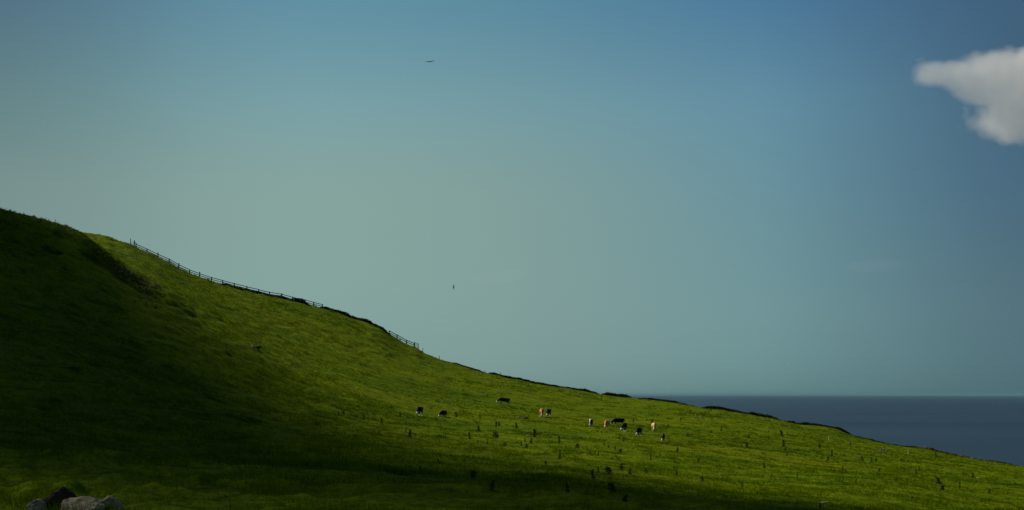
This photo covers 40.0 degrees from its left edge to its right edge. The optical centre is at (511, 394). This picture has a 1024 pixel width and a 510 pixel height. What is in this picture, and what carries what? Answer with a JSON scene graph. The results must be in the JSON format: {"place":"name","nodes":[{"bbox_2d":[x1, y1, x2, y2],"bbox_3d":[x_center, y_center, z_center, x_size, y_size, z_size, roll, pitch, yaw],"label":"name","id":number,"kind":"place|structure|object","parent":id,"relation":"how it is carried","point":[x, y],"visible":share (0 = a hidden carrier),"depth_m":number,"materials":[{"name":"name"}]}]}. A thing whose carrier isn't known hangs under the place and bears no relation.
{"place":"outdoors","nodes":[
{"label":"outdoors","id":0,"kind":"place"},
{"bbox_2d":[486,480,495,491],"bbox_3d":[-0.666,2.917,44.883,0.341,0.432,0.229,0,0,40],"label":"thistle","id":1,"kind":"object","parent":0,"point":[491,485],"visible":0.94,"depth_m":44.86,"materials":[{"name":"green plant"}]},
{"bbox_2d":[0,207,1023,509],"bbox_3d":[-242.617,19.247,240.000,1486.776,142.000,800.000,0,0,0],"label":"ground","id":2,"kind":"structure","parent":0,"point":[88,297],"depth_m":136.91,"materials":[{"name":"green plant"}]},
{"bbox_2d":[26,499,46,509],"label":"boulder","id":3,"kind":"object","parent":2,"relation":"on","point":[33,504],"visible":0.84,"depth_m":28.94,"materials":[{"name":"stone"}]},
{"bbox_2d":[42,487,76,509],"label":"boulder","id":4,"kind":"object","parent":2,"relation":"on","point":[63,493],"visible":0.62,"depth_m":29.38,"materials":[{"name":"stone"}]},
{"bbox_2d":[0,213,157,308],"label":"heather","id":5,"kind":"object","parent":2,"relation":"on","point":[120,269],"visible":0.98,"depth_m":196.56,"materials":[{"name":"green plant"}]},
{"bbox_2d":[60,496,110,509],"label":"boulder","id":6,"kind":"object","parent":2,"relation":"on","point":[83,500],"visible":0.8,"depth_m":28.46,"materials":[{"name":"stone"}]},
{"bbox_2d":[103,495,124,509],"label":"boulder","id":7,"kind":"object","parent":2,"relation":"on","point":[115,501],"visible":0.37,"depth_m":29.10,"materials":[{"name":"stone"}]},
{"bbox_2d":[135,243,322,306],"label":"rail fence","id":8,"kind":"object","parent":2,"relation":"on","point":[146,250],"visible":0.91,"depth_m":326.39,"materials":[{"name":"brown wood"}]},
{"bbox_2d":[219,283,290,300],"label":"hedge","id":9,"kind":"object","parent":2,"relation":"on","point":[263,293],"visible":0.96,"depth_m":324.32,"materials":[{"name":"green plant"}]},
{"bbox_2d":[291,298,307,304],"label":"bramble","id":10,"kind":"object","parent":2,"relation":"on","point":[301,300],"visible":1,"depth_m":324.21,"materials":[{"name":"green plant"}]},
{"bbox_2d":[320,306,373,325],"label":"hedge","id":11,"kind":"object","parent":2,"relation":"on","point":[351,316],"visible":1,"depth_m":324.55,"materials":[{"name":"green plant"}]},
{"bbox_2d":[369,323,389,334],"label":"bramble","id":12,"kind":"object","parent":2,"relation":"on","point":[381,327],"visible":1,"depth_m":322.22,"materials":[{"name":"green plant"}]},
{"bbox_2d":[389,330,413,344],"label":"rail fence","id":13,"kind":"object","parent":2,"relation":"on","point":[401,337],"visible":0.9,"depth_m":320.80,"materials":[{"name":"brown wood"}]},
{"bbox_2d":[416,406,422,414],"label":"cow","id":14,"kind":"object","parent":2,"relation":"on","point":[419,409],"visible":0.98,"depth_m":170.52},
{"bbox_2d":[438,410,446,417],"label":"cow","id":15,"kind":"object","parent":2,"relation":"on","point":[443,412],"visible":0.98,"depth_m":175.31},
{"bbox_2d":[454,362,482,371],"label":"hedge","id":16,"kind":"object","parent":2,"relation":"on","point":[468,367],"visible":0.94,"depth_m":313.82,"materials":[{"name":"green plant"}]},
{"bbox_2d":[492,431,499,438],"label":"dock plant","id":17,"kind":"object","parent":2,"relation":"on","point":[495,434],"visible":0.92,"depth_m":134.51,"materials":[{"name":"green plant"}]},
{"bbox_2d":[496,397,509,403],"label":"cow","id":18,"kind":"object","parent":2,"relation":"on","point":[507,400],"visible":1,"depth_m":238.58},
{"bbox_2d":[489,372,598,393],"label":"hedge","id":19,"kind":"object","parent":2,"relation":"on","point":[542,383],"visible":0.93,"depth_m":307.56,"materials":[{"name":"green plant"}]},
{"bbox_2d":[546,409,550,415],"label":"cow","id":20,"kind":"object","parent":2,"relation":"on","point":[548,411],"visible":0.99,"depth_m":219.42},
{"bbox_2d":[604,420,609,428],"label":"cow","id":21,"kind":"object","parent":2,"relation":"on","point":[606,422],"visible":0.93,"depth_m":195.43},
{"bbox_2d":[604,466,612,474],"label":"dock plant","id":22,"kind":"object","parent":2,"relation":"on","point":[607,469],"visible":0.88,"depth_m":70.95,"materials":[{"name":"green plant"}]},
{"bbox_2d":[607,481,615,492],"bbox_3d":[3.459,3.227,49.111,0.378,0.460,0.378,0,0,-10],"label":"dock plant","id":23,"kind":"object","parent":2,"relation":"on","point":[611,486],"visible":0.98,"depth_m":49.06,"materials":[{"name":"green plant"}]},
{"bbox_2d":[602,392,632,397],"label":"hedge","id":24,"kind":"object","parent":2,"relation":"on","point":[615,394],"visible":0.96,"depth_m":303.44,"materials":[{"name":"green plant"}]},
{"bbox_2d":[610,418,624,424],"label":"cow","id":25,"kind":"object","parent":2,"relation":"on","point":[619,420],"visible":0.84,"depth_m":214.13},
{"bbox_2d":[620,423,626,431],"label":"cow","id":26,"kind":"object","parent":2,"relation":"on","point":[624,425],"visible":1,"depth_m":188.17},
{"bbox_2d":[636,427,641,435],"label":"cow","id":27,"kind":"object","parent":2,"relation":"on","point":[638,430],"visible":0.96,"depth_m":176.59},
{"bbox_2d":[651,423,655,430],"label":"cow","id":28,"kind":"object","parent":2,"relation":"on","point":[653,425],"visible":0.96,"depth_m":198.47},
{"bbox_2d":[637,398,687,404],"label":"hedge","id":29,"kind":"object","parent":2,"relation":"on","point":[671,401],"visible":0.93,"depth_m":301.02,"materials":[{"name":"green plant"}]},
{"bbox_2d":[702,406,781,420],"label":"hedge","id":30,"kind":"object","parent":2,"relation":"on","point":[750,413],"visible":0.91,"depth_m":298.42,"materials":[{"name":"green plant"}]},
{"bbox_2d":[787,420,851,434],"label":"hedge","id":31,"kind":"object","parent":2,"relation":"on","point":[817,424],"visible":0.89,"depth_m":294.49,"materials":[{"name":"green plant"}]},
{"bbox_2d":[853,435,921,447],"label":"hedge","id":32,"kind":"object","parent":2,"relation":"on","point":[886,443],"visible":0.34,"depth_m":286.88,"materials":[{"name":"green plant"}]},
{"bbox_2d":[922,446,982,459],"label":"rubble wall","id":33,"kind":"structure","parent":2,"relation":"on","point":[954,454],"depth_m":277.92,"materials":[{"name":"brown stone"}]},
{"bbox_2d":[927,447,1016,465],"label":"bracken","id":34,"kind":"object","parent":2,"relation":"on","point":[930,448],"visible":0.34,"depth_m":277.10,"materials":[{"name":"green plant"}]},
{"bbox_2d":[0,0,1023,394],"label":"sky","id":35,"kind":"structure","parent":0,"point":[768,197],"materials":[{"name":"blue"}]},
{"bbox_2d":[565,483,569,492],"bbox_3d":[1.714,2.922,43.520,0.168,0.393,0.174,0,0,5],"label":"thistle","id":36,"kind":"object","parent":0,"point":[568,489],"visible":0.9,"depth_m":43.52,"materials":[{"name":"green plant"}]},
{"bbox_2d":[590,469,595,479],"bbox_3d":[3.710,3.670,64.563,0.274,0.543,0.403,0,0,-25],"label":"thistle","id":37,"kind":"object","parent":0,"point":[592,474],"visible":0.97,"depth_m":64.55,"materials":[{"name":"green plant"}]},
{"bbox_2d":[621,494,629,501],"bbox_3d":[3.418,3.202,42.895,0.360,0.351,0.263,0,0,19],"label":"thistle","id":38,"kind":"object","parent":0,"point":[624,497],"visible":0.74,"depth_m":42.88,"materials":[{"name":"green plant"}]},
{"bbox_2d":[628,395,1023,465],"bbox_3d":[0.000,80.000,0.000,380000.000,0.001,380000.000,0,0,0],"label":"sea","id":39,"kind":"structure","parent":0,"point":[987,427],"depth_m":5410.65,"materials":[{"name":"liquid"}]}
]}

